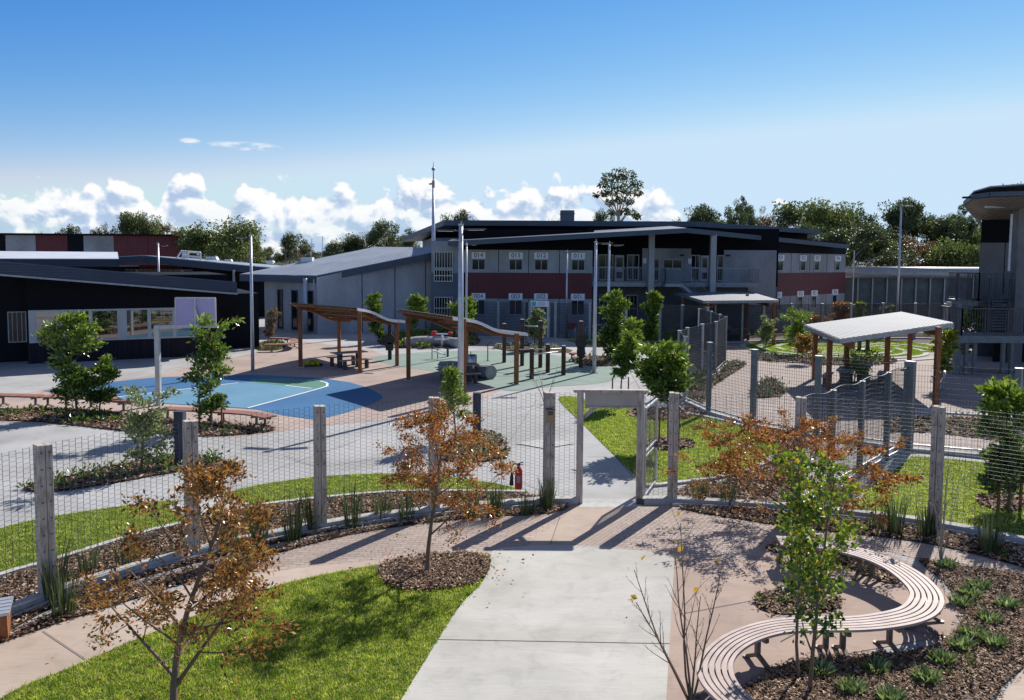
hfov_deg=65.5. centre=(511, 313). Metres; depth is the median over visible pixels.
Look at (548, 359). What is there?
timber bollard
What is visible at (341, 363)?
picnic table
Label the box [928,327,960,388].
evergreen tree
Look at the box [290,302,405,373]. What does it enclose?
curved shelter
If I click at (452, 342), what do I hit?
concrete log
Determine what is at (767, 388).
ground cover
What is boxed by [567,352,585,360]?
slatted bench
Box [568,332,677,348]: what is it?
grass
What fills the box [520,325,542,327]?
exercise bar
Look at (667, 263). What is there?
window
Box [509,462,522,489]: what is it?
fire extinguisher
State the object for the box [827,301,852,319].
russet tree
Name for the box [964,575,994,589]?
leafy clump
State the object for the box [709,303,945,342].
steel fence
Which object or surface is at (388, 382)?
tan court
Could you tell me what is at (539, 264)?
window
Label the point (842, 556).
bark mulch
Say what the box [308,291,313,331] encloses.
tall window
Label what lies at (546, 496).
sedge clump
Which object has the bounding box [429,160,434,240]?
camera mast
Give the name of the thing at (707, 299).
skillion shelter
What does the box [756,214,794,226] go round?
gum tree
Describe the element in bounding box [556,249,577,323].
light pole
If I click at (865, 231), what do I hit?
gum tree
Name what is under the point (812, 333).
ground cover
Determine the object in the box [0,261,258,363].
dark pavilion
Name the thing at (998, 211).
stair building
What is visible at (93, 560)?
sedge clump
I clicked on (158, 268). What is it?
light pole
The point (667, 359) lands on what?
evergreen tree
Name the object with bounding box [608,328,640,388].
evergreen tree
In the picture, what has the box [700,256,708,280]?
door
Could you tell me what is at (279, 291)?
tall window
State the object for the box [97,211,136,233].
gum tree
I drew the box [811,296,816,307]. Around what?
window
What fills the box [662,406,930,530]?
russet tree
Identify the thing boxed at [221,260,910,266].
terrain
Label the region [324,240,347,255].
gum tree
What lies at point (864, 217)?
gum tree
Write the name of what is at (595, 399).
gate
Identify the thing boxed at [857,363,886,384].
picnic table
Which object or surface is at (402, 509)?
sedge clump
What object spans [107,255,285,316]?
long dark building
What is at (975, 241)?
gum tree
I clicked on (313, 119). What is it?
sky
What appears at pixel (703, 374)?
ground cover
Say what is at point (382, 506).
sedge clump
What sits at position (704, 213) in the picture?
gum tree
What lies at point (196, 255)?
gum tree
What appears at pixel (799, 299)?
window
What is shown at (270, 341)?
ground cover
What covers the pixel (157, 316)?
window
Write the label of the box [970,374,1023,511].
evergreen tree
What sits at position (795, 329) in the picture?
evergreen tree
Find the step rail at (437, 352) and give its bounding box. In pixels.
[432,348,448,358]
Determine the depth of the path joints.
11.49 m
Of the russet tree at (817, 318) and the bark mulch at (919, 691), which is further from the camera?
the russet tree at (817, 318)
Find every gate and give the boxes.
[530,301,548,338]
[573,389,657,504]
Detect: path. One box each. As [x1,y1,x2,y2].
[401,545,674,699]
[999,669,1023,699]
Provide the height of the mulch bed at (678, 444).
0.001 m
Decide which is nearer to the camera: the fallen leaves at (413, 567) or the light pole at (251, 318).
the fallen leaves at (413, 567)
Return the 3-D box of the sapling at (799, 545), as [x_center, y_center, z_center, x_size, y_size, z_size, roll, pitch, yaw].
[3.916,3.209,10.306,1.132,3.061,1.656,0,4,0]
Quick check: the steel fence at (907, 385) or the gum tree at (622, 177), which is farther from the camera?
the gum tree at (622, 177)
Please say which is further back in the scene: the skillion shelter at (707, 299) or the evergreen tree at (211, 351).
the skillion shelter at (707, 299)
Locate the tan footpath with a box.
[0,549,492,697]
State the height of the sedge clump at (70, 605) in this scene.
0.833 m
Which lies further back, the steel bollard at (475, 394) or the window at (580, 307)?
the window at (580, 307)
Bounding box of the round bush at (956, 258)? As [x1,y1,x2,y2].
[921,236,979,266]
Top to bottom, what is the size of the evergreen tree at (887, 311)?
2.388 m
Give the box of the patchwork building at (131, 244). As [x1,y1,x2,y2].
[0,233,181,265]
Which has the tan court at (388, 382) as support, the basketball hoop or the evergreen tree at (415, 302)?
the basketball hoop
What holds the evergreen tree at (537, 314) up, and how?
on the mulch bed at (508, 347)
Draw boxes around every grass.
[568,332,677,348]
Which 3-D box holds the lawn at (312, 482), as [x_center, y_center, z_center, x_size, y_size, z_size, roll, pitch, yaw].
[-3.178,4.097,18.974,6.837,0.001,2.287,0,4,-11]
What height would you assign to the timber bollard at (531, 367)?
1.404 m
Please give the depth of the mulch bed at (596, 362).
42.26 m
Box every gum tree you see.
[55,223,80,233]
[89,227,109,233]
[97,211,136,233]
[120,209,163,233]
[153,222,186,252]
[173,215,266,260]
[186,231,211,258]
[220,247,269,263]
[231,233,260,262]
[254,247,284,265]
[270,251,319,262]
[273,248,323,263]
[278,231,316,263]
[320,234,364,256]
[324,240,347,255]
[345,230,390,250]
[367,218,415,246]
[383,235,420,246]
[441,208,477,220]
[592,167,643,220]
[592,208,621,220]
[672,203,716,221]
[712,200,759,225]
[720,195,766,224]
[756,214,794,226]
[770,197,865,241]
[794,220,847,263]
[816,222,907,266]
[827,219,876,266]
[829,205,881,233]
[845,238,902,266]
[849,231,908,266]
[849,241,920,266]
[862,196,926,245]
[865,239,932,266]
[869,227,909,266]
[882,216,954,266]
[890,236,963,266]
[898,205,966,265]
[917,204,978,242]
[921,214,981,248]
[921,215,979,260]
[929,243,979,266]
[942,226,976,262]
[953,232,980,262]
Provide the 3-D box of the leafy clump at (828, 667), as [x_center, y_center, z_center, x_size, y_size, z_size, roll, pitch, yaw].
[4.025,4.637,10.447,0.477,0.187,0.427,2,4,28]
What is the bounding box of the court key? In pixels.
[247,378,325,387]
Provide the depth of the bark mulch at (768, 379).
33.57 m
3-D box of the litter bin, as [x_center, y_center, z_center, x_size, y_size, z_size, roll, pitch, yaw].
[-1.825,2.328,36.364,0.480,1.224,0.480,0,4,0]
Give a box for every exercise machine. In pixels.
[431,331,452,347]
[568,322,592,336]
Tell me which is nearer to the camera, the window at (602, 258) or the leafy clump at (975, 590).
the leafy clump at (975, 590)
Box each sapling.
[528,370,556,398]
[627,511,726,699]
[763,443,867,689]
[928,465,958,560]
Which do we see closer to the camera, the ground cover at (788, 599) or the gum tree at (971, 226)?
the ground cover at (788, 599)
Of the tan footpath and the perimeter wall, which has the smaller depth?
the tan footpath
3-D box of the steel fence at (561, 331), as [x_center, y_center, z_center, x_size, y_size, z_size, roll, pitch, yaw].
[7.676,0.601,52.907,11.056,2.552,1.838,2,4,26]
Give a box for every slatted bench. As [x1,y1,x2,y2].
[0,393,44,408]
[39,394,135,413]
[159,406,276,428]
[264,337,297,351]
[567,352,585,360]
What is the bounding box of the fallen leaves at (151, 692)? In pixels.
[27,634,352,699]
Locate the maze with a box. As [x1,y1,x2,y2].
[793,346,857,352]
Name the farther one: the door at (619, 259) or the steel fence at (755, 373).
the door at (619, 259)
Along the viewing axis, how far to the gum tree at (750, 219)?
114.95 m
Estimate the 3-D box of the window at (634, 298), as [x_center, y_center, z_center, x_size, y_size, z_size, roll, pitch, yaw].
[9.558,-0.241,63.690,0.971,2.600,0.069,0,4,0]
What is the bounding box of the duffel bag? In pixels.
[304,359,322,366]
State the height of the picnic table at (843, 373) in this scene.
0.770 m
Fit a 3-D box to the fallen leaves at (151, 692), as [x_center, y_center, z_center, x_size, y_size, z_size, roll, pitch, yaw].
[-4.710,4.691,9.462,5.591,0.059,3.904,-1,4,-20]
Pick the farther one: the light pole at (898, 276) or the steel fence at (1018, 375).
the light pole at (898, 276)
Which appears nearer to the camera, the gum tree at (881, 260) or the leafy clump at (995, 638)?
the leafy clump at (995, 638)
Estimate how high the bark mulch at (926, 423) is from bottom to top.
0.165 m
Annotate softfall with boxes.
[372,351,616,390]
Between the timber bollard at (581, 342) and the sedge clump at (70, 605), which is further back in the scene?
the timber bollard at (581, 342)
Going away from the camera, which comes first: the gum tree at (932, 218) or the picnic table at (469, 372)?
the picnic table at (469, 372)
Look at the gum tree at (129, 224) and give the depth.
109.59 m
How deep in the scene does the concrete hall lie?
59.61 m
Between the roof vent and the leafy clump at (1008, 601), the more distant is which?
the roof vent
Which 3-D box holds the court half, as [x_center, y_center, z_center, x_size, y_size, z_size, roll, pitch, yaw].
[-11.515,3.111,32.738,6.488,0.001,6.922,2,4,20]
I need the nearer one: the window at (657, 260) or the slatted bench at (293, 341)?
the slatted bench at (293, 341)
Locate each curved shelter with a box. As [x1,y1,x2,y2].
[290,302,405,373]
[396,309,528,397]
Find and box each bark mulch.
[0,407,275,435]
[0,491,565,628]
[0,502,569,640]
[26,454,223,490]
[374,549,495,590]
[377,329,479,347]
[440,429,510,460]
[573,355,611,365]
[626,406,695,419]
[646,436,695,449]
[677,402,793,510]
[678,504,1023,565]
[685,361,745,403]
[739,556,1023,699]
[749,377,783,396]
[749,584,845,614]
[758,353,897,363]
[758,540,897,582]
[890,415,1023,441]
[974,491,1023,509]
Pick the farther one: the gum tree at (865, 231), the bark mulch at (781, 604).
the gum tree at (865, 231)
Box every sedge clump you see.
[38,535,77,602]
[43,564,83,618]
[72,537,101,572]
[108,529,136,565]
[212,510,239,545]
[242,500,271,543]
[278,490,307,542]
[295,477,333,532]
[337,476,364,528]
[369,487,394,518]
[396,488,415,520]
[461,477,483,520]
[481,478,507,518]
[516,484,538,515]
[532,472,558,508]
[690,473,711,498]
[716,477,739,504]
[865,501,886,529]
[879,491,911,534]
[912,498,942,538]
[974,502,1015,554]
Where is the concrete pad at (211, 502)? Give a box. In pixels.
[170,497,246,514]
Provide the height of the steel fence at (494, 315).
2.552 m
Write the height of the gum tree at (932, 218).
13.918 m
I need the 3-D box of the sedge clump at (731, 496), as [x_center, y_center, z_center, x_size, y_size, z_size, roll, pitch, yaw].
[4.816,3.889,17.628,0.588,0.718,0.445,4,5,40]
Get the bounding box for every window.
[7,311,26,342]
[34,310,62,342]
[62,309,90,341]
[90,309,119,340]
[125,308,149,339]
[149,308,174,338]
[174,307,197,337]
[277,289,282,328]
[291,290,297,329]
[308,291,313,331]
[434,252,452,267]
[434,270,452,281]
[434,297,452,315]
[471,259,485,269]
[472,299,484,314]
[508,300,522,314]
[509,259,522,270]
[534,259,547,270]
[534,300,547,314]
[571,259,584,270]
[571,300,584,315]
[598,254,612,279]
[599,294,606,322]
[626,295,637,318]
[627,254,638,279]
[654,258,659,279]
[663,259,682,269]
[691,255,699,280]
[717,255,723,280]
[778,261,782,270]
[797,296,802,307]
[800,261,805,270]
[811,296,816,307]
[814,261,819,270]
[832,295,836,304]
[835,261,839,270]
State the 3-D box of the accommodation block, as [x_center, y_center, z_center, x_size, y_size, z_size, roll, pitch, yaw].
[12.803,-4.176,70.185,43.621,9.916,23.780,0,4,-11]
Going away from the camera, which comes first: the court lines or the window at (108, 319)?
the court lines
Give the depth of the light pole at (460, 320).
29.57 m
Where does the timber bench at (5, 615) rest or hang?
on the plaza at (606, 473)
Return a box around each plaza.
[0,317,1022,699]
[666,543,959,699]
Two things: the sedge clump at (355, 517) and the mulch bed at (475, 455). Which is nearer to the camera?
the sedge clump at (355, 517)
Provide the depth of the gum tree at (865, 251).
95.18 m
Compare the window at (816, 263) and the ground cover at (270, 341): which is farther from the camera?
the window at (816, 263)
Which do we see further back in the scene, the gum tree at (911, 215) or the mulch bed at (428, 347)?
the gum tree at (911, 215)
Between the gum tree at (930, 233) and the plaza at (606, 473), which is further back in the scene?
the gum tree at (930, 233)
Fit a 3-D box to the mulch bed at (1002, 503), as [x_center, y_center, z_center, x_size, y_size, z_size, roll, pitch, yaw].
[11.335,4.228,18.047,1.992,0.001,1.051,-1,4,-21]
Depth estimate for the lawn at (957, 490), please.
18.24 m
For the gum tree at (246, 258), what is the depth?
103.76 m
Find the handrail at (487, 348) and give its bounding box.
[487,342,501,360]
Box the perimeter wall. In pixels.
[844,267,978,317]
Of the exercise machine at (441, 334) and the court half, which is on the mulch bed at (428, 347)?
the exercise machine at (441, 334)
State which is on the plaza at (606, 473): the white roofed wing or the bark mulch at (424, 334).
the white roofed wing
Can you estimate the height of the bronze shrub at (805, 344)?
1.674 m
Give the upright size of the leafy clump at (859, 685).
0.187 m
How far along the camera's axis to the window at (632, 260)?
63.46 m
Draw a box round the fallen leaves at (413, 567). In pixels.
[288,530,626,655]
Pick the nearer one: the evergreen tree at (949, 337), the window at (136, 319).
the evergreen tree at (949, 337)
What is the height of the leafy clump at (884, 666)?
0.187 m
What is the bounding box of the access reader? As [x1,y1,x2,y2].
[545,408,555,421]
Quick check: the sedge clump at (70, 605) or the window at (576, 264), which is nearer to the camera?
the sedge clump at (70, 605)
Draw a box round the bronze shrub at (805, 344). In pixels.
[791,332,824,363]
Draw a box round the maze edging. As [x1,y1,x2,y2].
[740,341,933,360]
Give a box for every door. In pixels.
[614,255,623,280]
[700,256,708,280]
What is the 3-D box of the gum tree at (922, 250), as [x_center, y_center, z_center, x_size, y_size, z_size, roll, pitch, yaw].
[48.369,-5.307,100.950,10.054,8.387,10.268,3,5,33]
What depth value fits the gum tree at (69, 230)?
120.23 m
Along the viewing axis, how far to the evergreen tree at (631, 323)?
45.45 m
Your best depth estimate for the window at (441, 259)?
59.83 m
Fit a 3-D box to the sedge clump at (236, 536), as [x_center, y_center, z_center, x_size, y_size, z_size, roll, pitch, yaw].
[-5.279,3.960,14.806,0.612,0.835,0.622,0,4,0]
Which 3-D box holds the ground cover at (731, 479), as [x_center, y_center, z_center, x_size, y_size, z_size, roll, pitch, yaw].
[6.879,3.942,20.808,2.310,0.286,6.680,3,5,37]
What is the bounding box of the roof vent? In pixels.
[205,257,218,259]
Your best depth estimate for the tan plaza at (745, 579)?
12.37 m
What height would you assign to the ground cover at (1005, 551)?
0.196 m
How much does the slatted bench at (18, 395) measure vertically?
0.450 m
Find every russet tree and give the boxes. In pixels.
[67,453,301,699]
[372,397,519,571]
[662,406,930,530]
[812,313,827,337]
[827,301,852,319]
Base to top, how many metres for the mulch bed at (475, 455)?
0.001 m
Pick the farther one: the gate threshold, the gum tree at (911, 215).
the gum tree at (911, 215)
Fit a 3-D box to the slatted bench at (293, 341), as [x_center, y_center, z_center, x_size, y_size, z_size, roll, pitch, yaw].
[-13.889,1.834,48.311,1.956,0.450,4.509,-1,4,-13]
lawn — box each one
[0,500,182,571]
[0,555,489,699]
[228,473,527,504]
[559,396,770,481]
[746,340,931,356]
[833,457,1023,535]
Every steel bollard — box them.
[173,410,186,464]
[473,392,481,433]
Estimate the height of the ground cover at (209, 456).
0.537 m
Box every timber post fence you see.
[0,392,577,619]
[642,392,1023,546]
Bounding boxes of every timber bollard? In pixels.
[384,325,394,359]
[502,323,505,362]
[520,319,523,365]
[529,348,533,378]
[538,320,542,367]
[546,344,549,372]
[561,345,565,374]
[575,321,586,367]
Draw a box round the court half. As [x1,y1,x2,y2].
[114,382,328,407]
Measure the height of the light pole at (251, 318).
6.610 m
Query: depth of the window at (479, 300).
60.05 m
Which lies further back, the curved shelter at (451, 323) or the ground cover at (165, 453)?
the curved shelter at (451, 323)
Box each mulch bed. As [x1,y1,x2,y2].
[256,340,284,349]
[377,331,479,347]
[441,432,508,461]
[496,344,571,352]
[572,356,612,365]
[628,410,693,419]
[657,437,693,449]
[686,366,742,404]
[733,332,934,338]
[757,381,783,397]
[758,355,890,364]
[766,544,898,582]
[891,417,1023,438]
[980,493,1023,509]
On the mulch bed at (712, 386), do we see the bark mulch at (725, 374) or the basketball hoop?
the bark mulch at (725, 374)
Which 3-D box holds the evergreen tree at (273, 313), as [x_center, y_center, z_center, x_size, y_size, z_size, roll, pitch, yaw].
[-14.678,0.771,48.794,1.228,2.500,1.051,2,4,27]
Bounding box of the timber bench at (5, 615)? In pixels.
[0,596,12,640]
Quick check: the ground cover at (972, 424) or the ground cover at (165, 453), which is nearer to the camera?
the ground cover at (165, 453)
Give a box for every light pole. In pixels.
[157,243,167,271]
[234,233,257,372]
[435,221,485,404]
[465,242,476,317]
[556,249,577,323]
[590,239,612,373]
[606,241,621,356]
[896,204,912,308]
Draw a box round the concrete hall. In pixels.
[239,236,430,333]
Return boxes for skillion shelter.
[674,291,778,344]
[804,312,952,404]
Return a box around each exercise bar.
[509,348,561,354]
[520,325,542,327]
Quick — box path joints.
[1,346,847,658]
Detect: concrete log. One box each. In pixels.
[403,335,457,347]
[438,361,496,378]
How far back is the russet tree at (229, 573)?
9.11 m
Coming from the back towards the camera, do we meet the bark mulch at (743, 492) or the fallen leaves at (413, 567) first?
the bark mulch at (743, 492)
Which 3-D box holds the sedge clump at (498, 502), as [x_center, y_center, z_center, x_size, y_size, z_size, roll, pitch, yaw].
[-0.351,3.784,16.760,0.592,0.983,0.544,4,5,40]
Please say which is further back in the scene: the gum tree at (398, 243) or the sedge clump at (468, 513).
the gum tree at (398, 243)
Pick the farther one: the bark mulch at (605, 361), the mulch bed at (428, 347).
the mulch bed at (428, 347)
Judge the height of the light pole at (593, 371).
6.418 m
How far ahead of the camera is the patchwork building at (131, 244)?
92.39 m
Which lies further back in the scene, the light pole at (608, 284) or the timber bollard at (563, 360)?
the light pole at (608, 284)
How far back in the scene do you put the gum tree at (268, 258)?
129.09 m
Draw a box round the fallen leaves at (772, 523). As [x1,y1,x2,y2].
[692,497,906,551]
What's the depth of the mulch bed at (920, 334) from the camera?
58.75 m
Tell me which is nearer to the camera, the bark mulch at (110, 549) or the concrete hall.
the bark mulch at (110, 549)
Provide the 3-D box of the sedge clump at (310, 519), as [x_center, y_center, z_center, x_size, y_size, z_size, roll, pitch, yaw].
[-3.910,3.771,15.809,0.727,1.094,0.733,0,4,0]
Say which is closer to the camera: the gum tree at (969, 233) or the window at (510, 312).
the window at (510, 312)
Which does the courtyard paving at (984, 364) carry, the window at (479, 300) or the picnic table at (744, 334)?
the picnic table at (744, 334)
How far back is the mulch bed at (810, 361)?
42.95 m
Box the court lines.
[71,381,328,407]
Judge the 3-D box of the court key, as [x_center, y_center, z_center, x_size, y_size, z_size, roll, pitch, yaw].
[-9.643,2.972,34.913,4.531,0.001,1.966,2,4,28]
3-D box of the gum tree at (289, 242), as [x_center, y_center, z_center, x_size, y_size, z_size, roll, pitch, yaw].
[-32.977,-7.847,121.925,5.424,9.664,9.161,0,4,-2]
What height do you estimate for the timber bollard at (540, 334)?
2.379 m
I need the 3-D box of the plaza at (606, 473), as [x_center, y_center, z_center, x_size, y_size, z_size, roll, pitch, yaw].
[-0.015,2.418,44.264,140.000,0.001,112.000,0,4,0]
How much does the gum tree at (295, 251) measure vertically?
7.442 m
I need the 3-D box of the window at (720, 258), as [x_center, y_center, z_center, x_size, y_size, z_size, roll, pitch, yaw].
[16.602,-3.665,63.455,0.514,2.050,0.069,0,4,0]
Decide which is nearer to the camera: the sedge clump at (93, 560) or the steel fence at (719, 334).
the sedge clump at (93, 560)
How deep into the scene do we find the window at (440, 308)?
60.06 m
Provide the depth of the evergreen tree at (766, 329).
48.96 m
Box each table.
[326,350,371,369]
[436,363,481,383]
[729,328,748,340]
[822,366,870,387]
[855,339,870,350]
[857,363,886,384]
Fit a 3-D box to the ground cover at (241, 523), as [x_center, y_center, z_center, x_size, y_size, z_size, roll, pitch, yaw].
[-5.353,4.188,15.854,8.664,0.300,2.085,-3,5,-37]
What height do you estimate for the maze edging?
0.037 m
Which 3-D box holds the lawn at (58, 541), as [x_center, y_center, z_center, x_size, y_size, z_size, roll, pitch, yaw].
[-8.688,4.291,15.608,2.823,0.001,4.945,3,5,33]
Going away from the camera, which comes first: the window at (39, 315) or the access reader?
the access reader
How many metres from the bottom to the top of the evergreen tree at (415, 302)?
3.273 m
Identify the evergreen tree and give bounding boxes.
[31,310,108,414]
[81,353,122,408]
[120,385,181,469]
[175,311,244,428]
[260,306,282,343]
[363,291,385,343]
[405,292,429,326]
[438,362,475,433]
[445,294,477,319]
[525,307,546,344]
[596,288,631,358]
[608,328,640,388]
[621,315,644,343]
[630,338,696,443]
[639,289,663,342]
[756,314,778,347]
[780,305,815,353]
[843,348,878,385]
[855,301,866,316]
[878,304,893,313]
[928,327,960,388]
[960,298,986,353]
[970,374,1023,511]
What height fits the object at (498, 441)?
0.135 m
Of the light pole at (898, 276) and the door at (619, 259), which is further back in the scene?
the light pole at (898, 276)
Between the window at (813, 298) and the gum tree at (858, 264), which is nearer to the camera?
the window at (813, 298)
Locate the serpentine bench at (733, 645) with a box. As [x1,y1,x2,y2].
[695,536,944,699]
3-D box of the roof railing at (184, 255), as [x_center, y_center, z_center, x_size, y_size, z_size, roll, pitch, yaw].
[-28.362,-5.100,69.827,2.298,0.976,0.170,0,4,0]
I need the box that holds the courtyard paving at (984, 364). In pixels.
[690,331,1023,459]
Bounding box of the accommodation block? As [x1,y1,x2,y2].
[401,210,854,331]
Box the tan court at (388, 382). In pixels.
[0,341,500,437]
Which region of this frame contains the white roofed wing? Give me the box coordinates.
[0,251,118,270]
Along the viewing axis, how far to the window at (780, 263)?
65.98 m
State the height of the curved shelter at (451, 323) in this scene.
3.236 m
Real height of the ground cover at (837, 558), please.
0.193 m
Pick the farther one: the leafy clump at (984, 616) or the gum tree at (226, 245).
the gum tree at (226, 245)
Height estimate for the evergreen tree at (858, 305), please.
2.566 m
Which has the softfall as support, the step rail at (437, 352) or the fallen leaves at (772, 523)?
the step rail at (437, 352)
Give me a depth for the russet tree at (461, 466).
13.59 m
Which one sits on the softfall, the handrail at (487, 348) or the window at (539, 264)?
the handrail at (487, 348)
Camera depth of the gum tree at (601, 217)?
114.29 m
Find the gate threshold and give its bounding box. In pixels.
[528,506,635,545]
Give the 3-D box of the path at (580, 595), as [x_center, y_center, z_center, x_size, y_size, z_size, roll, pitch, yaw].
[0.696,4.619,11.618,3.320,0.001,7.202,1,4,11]
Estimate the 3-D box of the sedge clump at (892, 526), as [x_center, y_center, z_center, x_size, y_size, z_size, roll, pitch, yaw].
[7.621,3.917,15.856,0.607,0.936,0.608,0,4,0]
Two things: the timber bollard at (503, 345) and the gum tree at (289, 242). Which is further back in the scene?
the gum tree at (289, 242)
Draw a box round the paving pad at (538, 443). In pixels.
[517,439,573,447]
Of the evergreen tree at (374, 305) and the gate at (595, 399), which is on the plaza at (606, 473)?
the evergreen tree at (374, 305)
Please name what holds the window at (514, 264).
in the accommodation block
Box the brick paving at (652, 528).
[176,504,1023,589]
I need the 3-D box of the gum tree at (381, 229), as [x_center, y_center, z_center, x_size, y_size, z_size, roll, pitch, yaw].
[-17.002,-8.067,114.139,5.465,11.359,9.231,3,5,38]
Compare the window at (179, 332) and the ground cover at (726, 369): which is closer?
the ground cover at (726, 369)
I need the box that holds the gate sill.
[579,499,641,506]
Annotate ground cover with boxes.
[0,402,275,435]
[0,495,443,582]
[15,444,230,490]
[155,443,202,471]
[257,336,287,349]
[375,325,478,347]
[440,430,510,462]
[492,338,560,351]
[575,351,612,362]
[686,359,745,397]
[687,436,792,501]
[690,368,719,387]
[731,329,942,336]
[747,375,789,396]
[751,587,836,606]
[758,350,895,364]
[773,546,875,569]
[890,410,1011,441]
[945,598,1023,676]
[995,547,1008,554]
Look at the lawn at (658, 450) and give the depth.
23.51 m
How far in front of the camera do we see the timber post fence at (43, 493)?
14.40 m
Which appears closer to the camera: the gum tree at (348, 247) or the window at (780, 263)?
the window at (780, 263)
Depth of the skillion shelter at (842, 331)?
33.00 m
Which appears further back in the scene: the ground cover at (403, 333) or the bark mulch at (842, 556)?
the ground cover at (403, 333)
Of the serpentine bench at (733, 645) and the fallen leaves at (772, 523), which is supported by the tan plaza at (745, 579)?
the serpentine bench at (733, 645)
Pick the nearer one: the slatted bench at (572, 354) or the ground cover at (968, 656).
the ground cover at (968, 656)
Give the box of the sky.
[0,0,1023,260]
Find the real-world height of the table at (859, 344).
0.760 m
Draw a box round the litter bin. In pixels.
[467,352,476,378]
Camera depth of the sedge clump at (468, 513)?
16.54 m
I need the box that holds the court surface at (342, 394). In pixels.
[45,375,382,418]
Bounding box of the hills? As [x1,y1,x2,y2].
[205,252,975,263]
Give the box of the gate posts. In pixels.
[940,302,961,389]
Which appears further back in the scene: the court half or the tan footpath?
the court half
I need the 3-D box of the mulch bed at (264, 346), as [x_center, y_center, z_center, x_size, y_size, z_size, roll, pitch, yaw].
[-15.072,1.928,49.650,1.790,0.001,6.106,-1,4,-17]
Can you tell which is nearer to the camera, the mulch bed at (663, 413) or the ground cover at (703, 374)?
the mulch bed at (663, 413)
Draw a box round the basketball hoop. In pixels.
[154,297,216,405]
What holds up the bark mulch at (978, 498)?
on the mulch bed at (1002, 503)
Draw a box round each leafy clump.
[801,655,836,677]
[834,673,871,694]
[857,652,894,675]
[874,681,907,699]
[910,661,944,684]
[924,644,959,665]
[935,556,959,569]
[946,592,975,607]
[946,631,978,651]
[956,621,989,639]
[957,581,987,596]
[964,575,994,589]
[974,607,1005,623]
[977,628,1016,648]
[992,591,1022,609]
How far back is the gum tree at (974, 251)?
94.50 m
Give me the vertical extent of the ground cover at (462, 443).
0.462 m
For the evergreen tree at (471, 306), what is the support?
on the mulch bed at (428, 347)
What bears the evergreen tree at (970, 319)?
on the courtyard paving at (984, 364)
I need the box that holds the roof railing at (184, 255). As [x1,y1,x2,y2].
[176,250,201,259]
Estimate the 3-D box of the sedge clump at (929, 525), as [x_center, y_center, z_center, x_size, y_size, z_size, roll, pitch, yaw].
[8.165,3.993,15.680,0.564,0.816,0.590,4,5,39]
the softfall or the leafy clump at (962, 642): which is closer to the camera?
the leafy clump at (962, 642)
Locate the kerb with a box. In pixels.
[0,395,987,577]
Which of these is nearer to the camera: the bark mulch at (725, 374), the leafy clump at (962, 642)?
the leafy clump at (962, 642)
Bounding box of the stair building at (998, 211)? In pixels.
[941,184,1023,373]
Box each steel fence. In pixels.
[456,301,530,338]
[548,302,708,342]
[677,316,726,401]
[681,338,905,449]
[698,308,727,362]
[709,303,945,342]
[803,360,916,503]
[911,365,1023,457]
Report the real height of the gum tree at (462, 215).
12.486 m
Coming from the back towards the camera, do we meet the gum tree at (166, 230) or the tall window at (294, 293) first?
the gum tree at (166, 230)

